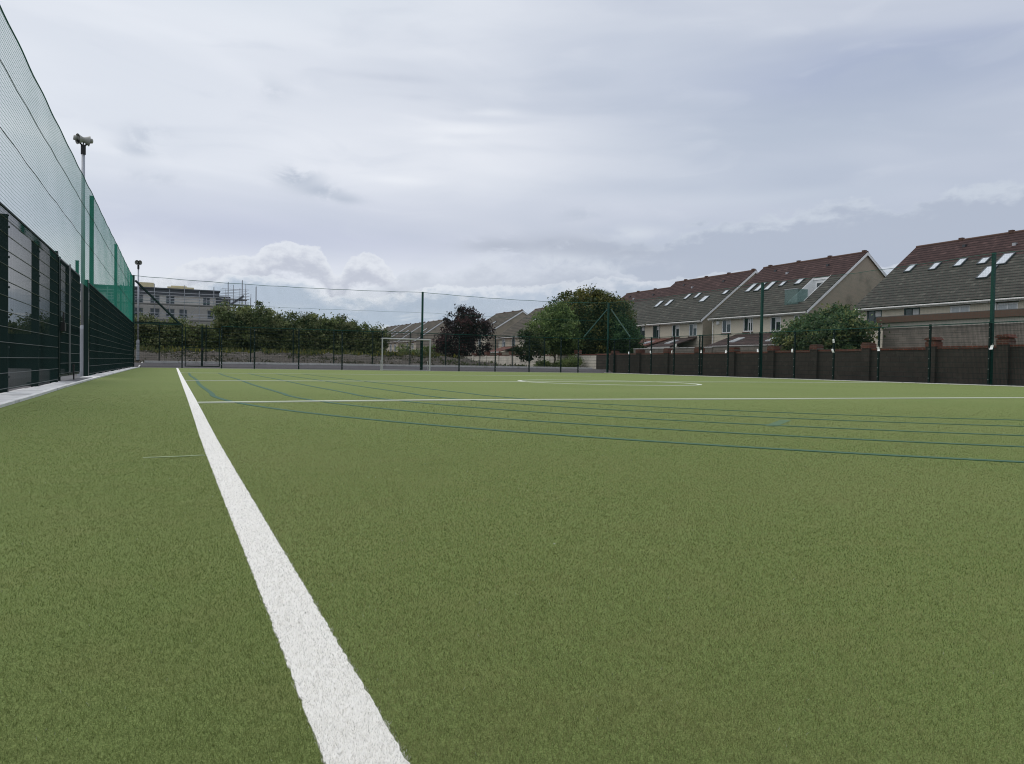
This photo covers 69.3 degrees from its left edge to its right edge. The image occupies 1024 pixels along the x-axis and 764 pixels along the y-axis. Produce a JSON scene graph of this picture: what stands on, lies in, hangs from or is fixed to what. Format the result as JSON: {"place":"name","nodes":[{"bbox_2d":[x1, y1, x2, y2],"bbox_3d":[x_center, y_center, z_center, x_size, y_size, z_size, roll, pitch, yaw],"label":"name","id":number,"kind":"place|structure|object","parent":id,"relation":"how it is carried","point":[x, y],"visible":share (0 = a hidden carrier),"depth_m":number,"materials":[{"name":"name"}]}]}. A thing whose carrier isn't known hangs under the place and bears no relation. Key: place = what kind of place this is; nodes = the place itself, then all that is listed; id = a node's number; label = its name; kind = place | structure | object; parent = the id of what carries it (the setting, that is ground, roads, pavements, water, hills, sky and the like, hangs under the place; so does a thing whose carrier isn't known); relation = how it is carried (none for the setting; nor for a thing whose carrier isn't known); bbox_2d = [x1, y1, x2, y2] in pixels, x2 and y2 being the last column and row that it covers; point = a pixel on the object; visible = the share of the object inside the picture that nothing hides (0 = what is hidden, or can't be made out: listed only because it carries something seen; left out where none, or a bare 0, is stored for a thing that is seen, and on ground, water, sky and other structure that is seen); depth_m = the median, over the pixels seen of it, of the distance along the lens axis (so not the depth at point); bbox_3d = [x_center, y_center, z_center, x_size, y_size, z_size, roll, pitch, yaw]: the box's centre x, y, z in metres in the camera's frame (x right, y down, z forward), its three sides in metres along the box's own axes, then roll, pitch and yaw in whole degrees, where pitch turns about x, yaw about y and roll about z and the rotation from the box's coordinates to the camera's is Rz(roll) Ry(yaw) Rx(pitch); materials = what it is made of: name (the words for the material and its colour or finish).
{"place":"outdoors","nodes":[
{"label":"outdoors","id":0,"kind":"place"},
{"bbox_2d":[95,284,126,311],"bbox_3d":[-22.055,-3.074,40.213,2.251,4.512,0.171,0,1,-25],"label":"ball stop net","id":1,"kind":"object","parent":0,"point":[113,287],"visible":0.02,"depth_m":40.26,"materials":[{"name":"green fabric"}]},
{"bbox_2d":[9,350,612,390],"bbox_3d":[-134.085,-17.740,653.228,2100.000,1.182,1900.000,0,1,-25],"label":"ground","id":2,"kind":"structure","parent":0,"point":[154,356],"depth_m":49.06,"materials":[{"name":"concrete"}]},
{"bbox_2d":[9,313,44,334],"bbox_3d":[-37.197,-3.726,59.419,6.143,4.370,5.948,0,1,-25],"label":"bush","id":3,"kind":"object","parent":2,"relation":"on","point":[24,325],"visible":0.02,"depth_m":58.03,"materials":[{"name":"green plant"}]},
{"bbox_2d":[9,334,48,368],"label":"rebound wall","id":4,"kind":"structure","parent":2,"relation":"on","point":[27,351],"depth_m":30.37,"materials":[{"name":"black metal"}]},
{"bbox_2d":[27,376,92,384],"bbox_3d":[-9.722,-0.037,16.233,0.800,0.064,5.000,0,1,-25],"label":"gate threshold","id":5,"kind":"object","parent":2,"relation":"on","point":[70,378],"visible":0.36,"depth_m":15.90,"materials":[{"name":"concrete"}]},
{"bbox_2d":[0,202,132,392],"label":"fence","id":6,"kind":"object","parent":2,"relation":"on","point":[110,336],"visible":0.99,"depth_m":11.98,"materials":[{"name":"metal"}]},
{"bbox_2d":[55,251,88,381],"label":"double gate","id":7,"kind":"structure","parent":6,"relation":"attached to","point":[68,313],"depth_m":15.35,"materials":[{"name":"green metal"}]},
{"bbox_2d":[0,5,132,374],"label":"ball stop net","id":8,"kind":"object","parent":2,"relation":"on","point":[91,208],"visible":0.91,"depth_m":14.34,"materials":[{"name":"green fabric"}]},
{"bbox_2d":[0,367,134,401],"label":"concrete strip","id":9,"kind":"object","parent":2,"relation":"on","point":[12,394],"visible":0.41,"depth_m":10.60,"materials":[{"name":"grey concrete"}]},
{"bbox_2d":[0,362,142,407],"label":"white kerb","id":10,"kind":"structure","parent":2,"relation":"on","point":[16,400],"depth_m":10.12,"materials":[{"name":"concrete"}]},
{"bbox_2d":[73,133,92,375],"bbox_3d":[-11.654,-3.408,20.123,0.290,6.575,0.476,2,2,43],"label":"floodlight pole","id":11,"kind":"object","parent":2,"relation":"on","point":[80,139],"visible":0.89,"depth_m":20.09,"materials":[{"name":"metal"}]},
{"bbox_2d":[135,260,141,361],"bbox_3d":[-22.598,-4.238,44.769,0.404,6.206,0.437,0,1,-25],"label":"floodlight pole","id":12,"kind":"object","parent":2,"relation":"on","point":[138,263],"visible":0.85,"depth_m":44.71,"materials":[{"name":"metal"}]},
{"bbox_2d":[72,282,230,346],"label":"apartment block","id":13,"kind":"structure","parent":2,"relation":"on","point":[177,311],"depth_m":131.81,"materials":[{"name":"stone"}]},
{"bbox_2d":[135,294,142,302],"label":"window","id":14,"kind":"structure","parent":13,"relation":"in","point":[140,296],"depth_m":129.44,"materials":[{"name":"glass"}]},
{"bbox_2d":[135,307,142,316],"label":"window","id":15,"kind":"structure","parent":13,"relation":"in","point":[140,309],"depth_m":129.54,"materials":[{"name":"glass"}]},
{"bbox_2d":[150,295,159,302],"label":"window","id":16,"kind":"structure","parent":13,"relation":"in","point":[157,296],"depth_m":130.52,"materials":[{"name":"glass"}]},
{"bbox_2d":[150,308,159,316],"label":"window","id":17,"kind":"structure","parent":13,"relation":"in","point":[157,310],"depth_m":130.55,"materials":[{"name":"glass"}]},
{"bbox_2d":[166,296,174,303],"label":"window","id":18,"kind":"structure","parent":13,"relation":"in","point":[167,300],"depth_m":131.48,"materials":[{"name":"glass"}]},
{"bbox_2d":[166,309,174,317],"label":"window","id":19,"kind":"structure","parent":13,"relation":"in","point":[173,310],"depth_m":131.63,"materials":[{"name":"glass"}]},
{"bbox_2d":[179,309,186,317],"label":"window","id":20,"kind":"structure","parent":13,"relation":"in","point":[181,312],"depth_m":132.35,"materials":[{"name":"glass"}]},
{"bbox_2d":[203,298,209,305],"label":"window","id":21,"kind":"structure","parent":13,"relation":"in","point":[207,299],"depth_m":133.91,"materials":[{"name":"glass"}]},
{"bbox_2d":[207,311,214,318],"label":"window","id":22,"kind":"structure","parent":13,"relation":"in","point":[208,312],"depth_m":134.21,"materials":[{"name":"glass"}]},
{"bbox_2d":[134,310,185,349],"bbox_3d":[-29.195,-3.733,59.954,5.497,4.206,5.184,0,1,-25],"label":"bush","id":23,"kind":"object","parent":2,"relation":"on","point":[150,332],"visible":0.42,"depth_m":58.79,"materials":[{"name":"green plant"}]},
{"bbox_2d":[80,280,256,323],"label":"scaffolding","id":24,"kind":"object","parent":2,"relation":"on","point":[238,300],"visible":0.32,"depth_m":131.51,"materials":[{"name":"metal"}]},
{"bbox_2d":[156,316,215,349],"bbox_3d":[-27.071,-3.492,61.652,5.517,4.052,5.152,0,1,-25],"label":"bush","id":25,"kind":"object","parent":2,"relation":"on","point":[189,336],"visible":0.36,"depth_m":60.48,"materials":[{"name":"green plant"}]},
{"bbox_2d":[203,298,268,350],"bbox_3d":[-23.360,-4.227,62.698,5.336,5.818,5.356,1,1,-6],"label":"bush","id":26,"kind":"object","parent":2,"relation":"on","point":[225,317],"visible":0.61,"depth_m":61.25,"materials":[{"name":"green plant"}]},
{"bbox_2d":[230,300,294,351],"bbox_3d":[-21.604,-4.337,64.153,5.660,5.462,5.671,0,1,-25],"label":"bush","id":27,"kind":"object","parent":2,"relation":"on","point":[271,324],"visible":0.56,"depth_m":62.88,"materials":[{"name":"green plant"}]},
{"bbox_2d":[271,308,320,351],"bbox_3d":[-19.401,-3.997,65.594,5.649,5.159,5.315,0,1,-25],"label":"bush","id":28,"kind":"object","parent":2,"relation":"on","point":[297,323],"visible":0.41,"depth_m":64.66,"materials":[{"name":"green plant"}]},
{"bbox_2d":[134,345,457,357],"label":"weeds","id":29,"kind":"object","parent":2,"relation":"on","point":[309,352],"visible":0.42,"depth_m":54.80,"materials":[{"name":"green plant"}]},
{"bbox_2d":[139,350,509,364],"bbox_3d":[-10.971,-1.572,52.795,34.009,1.137,7.921,0,1,-25],"label":"rubble","id":30,"kind":"object","parent":2,"relation":"on","point":[295,358],"visible":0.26,"depth_m":50.75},
{"bbox_2d":[301,309,351,351],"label":"bush","id":31,"kind":"object","parent":2,"relation":"on","point":[323,322],"visible":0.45,"depth_m":66.06,"materials":[{"name":"green plant"}]},
{"bbox_2d":[135,324,544,366],"bbox_3d":[-10.159,-2.195,47.473,27.568,2.262,0.095,0,1,-25],"label":"fence","id":32,"kind":"object","parent":2,"relation":"on","point":[293,353],"visible":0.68,"depth_m":46.95,"materials":[{"name":"green metal"}]},
{"bbox_2d":[134,349,547,366],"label":"weeds","id":33,"kind":"object","parent":2,"relation":"on","point":[305,355],"visible":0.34,"depth_m":51.38,"materials":[{"name":"green plant"}]},
{"bbox_2d":[327,312,368,352],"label":"bush","id":34,"kind":"object","parent":2,"relation":"on","point":[347,324],"visible":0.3,"depth_m":67.61,"materials":[{"name":"green plant"}]},
{"bbox_2d":[144,361,591,368],"bbox_3d":[-7.771,-0.976,49.032,29.692,0.370,1.050,0,1,-25],"label":"path edge","id":35,"kind":"object","parent":2,"relation":"on","point":[363,364],"visible":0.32,"depth_m":47.51,"materials":[{"name":"concrete"}]},
{"bbox_2d":[132,323,608,372],"bbox_3d":[-6.883,-1.937,46.706,30.398,2.432,0.100,0,1,-25],"label":"fence","id":36,"kind":"object","parent":2,"relation":"on","point":[172,363],"visible":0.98,"depth_m":45.95,"materials":[{"name":"metal"}]},
{"bbox_2d":[185,326,219,366],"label":"gate","id":37,"kind":"structure","parent":36,"relation":"attached to","point":[202,349],"depth_m":41.83,"materials":[{"name":"green metal"}]},
{"bbox_2d":[349,322,393,354],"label":"bush","id":38,"kind":"object","parent":2,"relation":"on","point":[376,335],"visible":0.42,"depth_m":68.98,"materials":[{"name":"green plant"}]},
{"bbox_2d":[132,275,612,372],"bbox_3d":[-6.751,-3.238,46.794,30.739,5.032,0.209,0,1,-25],"label":"ball stop net","id":39,"kind":"object","parent":2,"relation":"on","point":[215,317],"visible":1,"depth_m":45.63,"materials":[{"name":"black fabric"}]},
{"bbox_2d":[382,325,398,333],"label":"terraced house","id":40,"kind":"structure","parent":2,"relation":"on","point":[390,328],"depth_m":183.20,"materials":[{"name":"tile"}]},
{"bbox_2d":[388,323,411,336],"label":"terraced house","id":41,"kind":"structure","parent":2,"relation":"on","point":[399,329],"depth_m":172.80,"materials":[{"name":"tile"}]},
{"bbox_2d":[395,340,412,352],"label":"shrub","id":42,"kind":"object","parent":2,"relation":"on","point":[403,349],"visible":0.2,"depth_m":98.95,"materials":[{"name":"green plant"}]},
{"bbox_2d":[387,322,425,351],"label":"terraced house","id":43,"kind":"structure","parent":2,"relation":"on","point":[412,327],"depth_m":163.34,"materials":[{"name":"tile"}]},
{"bbox_2d":[411,345,435,352],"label":"shrub","id":44,"kind":"object","parent":2,"relation":"on","point":[424,350],"visible":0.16,"depth_m":89.28,"materials":[{"name":"green plant"}]},
{"bbox_2d":[398,320,462,354],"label":"terraced house","id":45,"kind":"structure","parent":2,"relation":"on","point":[433,324],"depth_m":149.87,"materials":[{"name":"tile"}]},
{"bbox_2d":[431,304,495,357],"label":"purple leaf tree","id":46,"kind":"object","parent":2,"relation":"on","point":[460,319],"visible":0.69,"depth_m":83.09,"materials":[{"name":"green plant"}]},
{"bbox_2d":[436,355,558,366],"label":"wall weeds","id":47,"kind":"object","parent":2,"relation":"on","point":[450,361],"depth_m":55.88,"materials":[{"name":"green plant"}]},
{"bbox_2d":[473,309,526,350],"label":"terraced house","id":48,"kind":"structure","parent":2,"relation":"on","point":[502,321],"depth_m":116.19,"materials":[{"name":"paint"}]},
{"bbox_2d":[450,350,595,368],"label":"boundary wall","id":49,"kind":"structure","parent":2,"relation":"on","point":[517,360],"depth_m":67.94,"materials":[{"name":"beige brick"}]},
{"bbox_2d":[510,325,550,361],"bbox_3d":[1.405,-2.650,55.837,3.594,3.402,2.525,0,1,-25],"label":"sapling","id":50,"kind":"object","parent":2,"relation":"on","point":[534,348],"visible":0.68,"depth_m":55.57,"materials":[{"name":"green plant"}]},
{"bbox_2d":[490,306,573,354],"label":"terraced house","id":51,"kind":"structure","parent":2,"relation":"on","point":[516,327],"depth_m":107.49,"materials":[{"name":"tile"}]},
{"bbox_2d":[533,359,550,366],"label":"shrub","id":52,"kind":"object","parent":2,"relation":"on","point":[541,363],"visible":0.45,"depth_m":62.85,"materials":[{"name":"green plant"}]},
{"bbox_2d":[522,300,588,362],"bbox_3d":[3.619,-3.845,60.474,5.240,5.762,4.734,1,1,16],"label":"broadleaf tree","id":53,"kind":"object","parent":2,"relation":"on","point":[571,330],"visible":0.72,"depth_m":59.71,"materials":[{"name":"green plant"}]},
{"bbox_2d":[547,362,563,366],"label":"shrub","id":54,"kind":"object","parent":2,"relation":"on","point":[553,364],"visible":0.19,"depth_m":59.51,"materials":[{"name":"green plant"}]},
{"bbox_2d":[555,352,584,365],"bbox_3d":[4.411,-1.560,57.746,2.667,1.593,2.568,0,1,-25],"label":"shrub","id":55,"kind":"object","parent":2,"relation":"on","point":[571,358],"visible":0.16,"depth_m":57.62,"materials":[{"name":"green plant"}]},
{"bbox_2d":[558,358,582,366],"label":"shrub","id":56,"kind":"object","parent":2,"relation":"on","point":[566,363],"visible":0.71,"depth_m":56.05,"materials":[{"name":"green plant"}]},
{"bbox_2d":[540,284,645,354],"bbox_3d":[7.050,-4.693,65.117,9.855,7.752,7.622,0,1,-25],"label":"broadleaf tree","id":57,"kind":"object","parent":2,"relation":"on","point":[595,298],"visible":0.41,"depth_m":63.05,"materials":[{"name":"green plant"}]},
{"bbox_2d":[601,311,645,352],"bbox_3d":[9.601,-3.445,64.056,4.435,5.403,4.233,0,1,-25],"label":"broadleaf tree","id":58,"kind":"object","parent":2,"relation":"on","point":[634,332],"visible":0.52,"depth_m":63.01,"materials":[{"name":"green plant"}]},
{"bbox_2d":[621,287,668,318],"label":"terraced house","id":59,"kind":"structure","parent":2,"relation":"on","point":[646,295],"depth_m":83.59,"materials":[{"name":"tile"}]},
{"bbox_2d":[634,268,757,347],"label":"terraced house","id":60,"kind":"structure","parent":2,"relation":"on","point":[715,283],"depth_m":72.05,"materials":[{"name":"tile"}]},
{"bbox_2d":[638,326,644,338],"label":"window","id":61,"kind":"structure","parent":60,"relation":"in","point":[642,331],"depth_m":76.28,"materials":[{"name":"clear glass"}]},
{"bbox_2d":[652,325,659,338],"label":"window","id":62,"kind":"structure","parent":60,"relation":"in","point":[656,329],"depth_m":74.17,"materials":[{"name":"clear glass"}]},
{"bbox_2d":[671,324,679,337],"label":"window","id":63,"kind":"structure","parent":60,"relation":"in","point":[674,327],"depth_m":71.36,"materials":[{"name":"grey glass"}]},
{"bbox_2d":[689,323,696,336],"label":"window","id":64,"kind":"structure","parent":60,"relation":"in","point":[692,331],"depth_m":69.06,"materials":[{"name":"grey glass"}]},
{"bbox_2d":[634,344,784,352],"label":"garden wall","id":65,"kind":"structure","parent":2,"relation":"on","point":[749,347],"depth_m":46.61,"materials":[{"name":"concrete"}]},
{"bbox_2d":[706,250,886,346],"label":"terraced house","id":66,"kind":"structure","parent":2,"relation":"on","point":[830,266],"depth_m":60.38,"materials":[{"name":"tile"}]},
{"bbox_2d":[721,319,730,333],"bbox_3d":[18.761,-4.923,64.790,0.140,1.470,1.280,0,1,-25],"label":"window","id":67,"kind":"structure","parent":66,"relation":"in","point":[724,327],"depth_m":64.79,"materials":[{"name":"white plastic"}]},
{"bbox_2d":[742,318,752,332],"bbox_3d":[19.883,-4.876,62.340,0.140,1.470,1.250,0,1,-25],"label":"window","id":68,"kind":"structure","parent":66,"relation":"in","point":[747,322],"depth_m":62.46,"materials":[{"name":"white plastic"}]},
{"bbox_2d":[770,316,780,331],"bbox_3d":[21.184,-4.707,59.497,0.140,1.470,1.270,0,1,-25],"label":"window","id":69,"kind":"structure","parent":66,"relation":"in","point":[775,326],"depth_m":59.52,"materials":[{"name":"white plastic"}]},
{"bbox_2d":[609,251,1023,384],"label":"ball stop net","id":70,"kind":"object","parent":2,"relation":"on","point":[992,301],"visible":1,"depth_m":34.16,"materials":[{"name":"black fabric"}]},
{"bbox_2d":[610,321,1023,384],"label":"fence","id":71,"kind":"object","parent":2,"relation":"on","point":[881,342],"visible":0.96,"depth_m":34.93,"materials":[{"name":"metal"}]},
{"bbox_2d":[620,373,1023,386],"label":"pitch edge kerb","id":72,"kind":"structure","parent":2,"relation":"on","point":[837,380],"depth_m":33.88,"materials":[{"name":"concrete"}]},
{"bbox_2d":[767,302,889,350],"bbox_3d":[16.833,-2.269,40.522,4.828,4.382,7.061,0,1,-25],"label":"garden bush","id":73,"kind":"object","parent":2,"relation":"on","point":[860,337],"visible":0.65,"depth_m":39.12,"materials":[{"name":"green plant"}]},
{"bbox_2d":[854,230,1023,348],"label":"terraced house","id":74,"kind":"structure","parent":2,"relation":"on","point":[989,245],"depth_m":48.39,"materials":[{"name":"tile"}]},
{"bbox_2d":[866,310,881,326],"bbox_3d":[25.017,-4.476,51.126,0.140,1.330,1.330,0,1,-25],"label":"window","id":75,"kind":"structure","parent":74,"relation":"in","point":[876,313],"depth_m":51.13,"materials":[{"name":"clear glass"}]},
{"bbox_2d":[904,307,919,314],"bbox_3d":[26.240,-4.339,48.549,0.060,1.040,1.160,0,1,-25],"label":"window","id":76,"kind":"structure","parent":74,"relation":"in","point":[914,310],"depth_m":48.50,"materials":[{"name":"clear glass"}]},
{"bbox_2d":[949,304,970,312],"bbox_3d":[27.580,-4.307,45.582,0.095,1.160,1.370,0,1,-25],"label":"window","id":77,"kind":"structure","parent":74,"relation":"in","point":[957,308],"depth_m":45.54,"materials":[{"name":"grey glass"}]},
{"bbox_2d":[996,301,1018,309],"bbox_3d":[28.767,-4.211,42.987,0.095,1.130,1.300,0,1,-25],"label":"window","id":78,"kind":"structure","parent":74,"relation":"in","point":[1014,303],"depth_m":42.98,"materials":[{"name":"white glass"}]},
{"bbox_2d":[876,308,1023,347],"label":"outbuilding","id":79,"kind":"structure","parent":2,"relation":"on","point":[902,339],"depth_m":35.56,"materials":[{"name":"concrete"}]},
{"bbox_2d":[0,367,1023,763],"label":"turf pitch","id":80,"kind":"object","parent":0,"point":[166,383],"visible":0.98,"depth_m":1.90,"materials":[{"name":"green plastic"}]},
{"bbox_2d":[143,455,203,457],"bbox_3d":[-1.724,0.380,3.775,0.285,0.004,0.028,0,2,-29],"label":"white short mark","id":81,"kind":"object","parent":80,"relation":"on","point":[174,456],"visible":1,"depth_m":3.76,"materials":[{"name":"white paint"}]},
{"bbox_2d":[176,368,408,763],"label":"white sideline","id":82,"kind":"object","parent":80,"relation":"on","point":[333,648],"visible":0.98,"depth_m":1.30,"materials":[{"name":"white paint"}]},
{"bbox_2d":[186,387,411,763],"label":"white fibres","id":83,"kind":"object","parent":82,"relation":"on","point":[309,651],"visible":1,"depth_m":1.28,"materials":[{"name":"white plastic"}]},
{"bbox_2d":[252,373,516,375],"bbox_3d":[-4.067,-0.302,30.826,17.780,0.008,0.264,0,2,-28],"label":"white end line","id":84,"kind":"object","parent":80,"relation":"on","point":[380,374],"visible":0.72,"depth_m":30.00,"materials":[{"name":"white paint"}]},
{"bbox_2d":[380,338,430,370],"bbox_3d":[-6.675,-1.717,46.431,3.167,2.011,0.436,0,1,-25],"label":"goal","id":85,"kind":"object","parent":80,"relation":"on","point":[381,364],"visible":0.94,"depth_m":46.53,"materials":[{"name":"white paint"}]},
{"bbox_2d":[0,385,1023,763],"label":"turf fibres","id":86,"kind":"object","parent":80,"relation":"on","point":[492,583],"visible":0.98,"depth_m":1.66,"materials":[{"name":"green plastic"}]},
{"bbox_2d":[185,380,869,382],"bbox_3d":[3.833,-0.005,23.746,26.351,0.010,0.582,0,2,-30],"label":"white far cross line","id":87,"kind":"object","parent":80,"relation":"on","point":[478,381],"visible":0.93,"depth_m":20.27,"materials":[{"name":"white paint"}]},
{"bbox_2d":[188,373,1023,462],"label":"blue lane line","id":88,"kind":"object","parent":80,"relation":"on","point":[211,393],"visible":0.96,"depth_m":5.02,"materials":[{"name":"paint"}]},
{"bbox_2d":[518,380,701,385],"bbox_3d":[2.888,0.012,22.393,5.360,0.008,5.820,0,1,-25],"label":"white circle","id":89,"kind":"object","parent":80,"relation":"on","point":[637,381],"visible":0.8,"depth_m":20.18,"materials":[{"name":"white paint"}]},
{"bbox_2d":[198,397,1023,402],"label":"white cross line","id":90,"kind":"object","parent":80,"relation":"on","point":[573,399],"visible":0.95,"depth_m":10.55,"materials":[{"name":"white paint"}]},
{"bbox_2d":[218,373,1023,446],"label":"blue lane line","id":91,"kind":"object","parent":80,"relation":"on","point":[285,394],"visible":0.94,"depth_m":5.97,"materials":[{"name":"blue paint"}]},
{"bbox_2d":[247,373,1023,435],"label":"blue lane line","id":92,"kind":"object","parent":80,"relation":"on","point":[656,419],"visible":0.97,"depth_m":6.99,"materials":[{"name":"paint"}]},
{"bbox_2d":[279,374,1023,426],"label":"blue lane line","id":93,"kind":"object","parent":80,"relation":"on","point":[677,413],"visible":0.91,"depth_m":7.95,"materials":[{"name":"blue paint"}]},
{"bbox_2d":[306,374,1014,419],"bbox_3d":[4.255,0.207,15.213,33.249,0.004,13.312,2,1,25],"label":"blue lane line","id":94,"kind":"object","parent":80,"relation":"on","point":[689,408],"visible":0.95,"depth_m":8.83,"materials":[{"name":"paint"}]},
{"bbox_2d":[765,420,790,426],"bbox_3d":[2.464,0.377,6.839,0.100,0.002,0.928,2,2,28],"label":"blue lane mark","id":95,"kind":"object","parent":80,"relation":"on","point":[778,422],"visible":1,"depth_m":6.86,"materials":[{"name":"paint"}]},
{"bbox_2d":[0,0,1023,329],"label":"sky","id":96,"kind":"structure","parent":0,"point":[521,151],"materials":[{"name":"grey"}]},
{"bbox_2d":[596,334,1023,385],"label":"boundary wall","id":97,"kind":"structure","parent":0,"point":[868,355],"depth_m":34.70,"materials":[{"name":"brown wood"}]}
]}

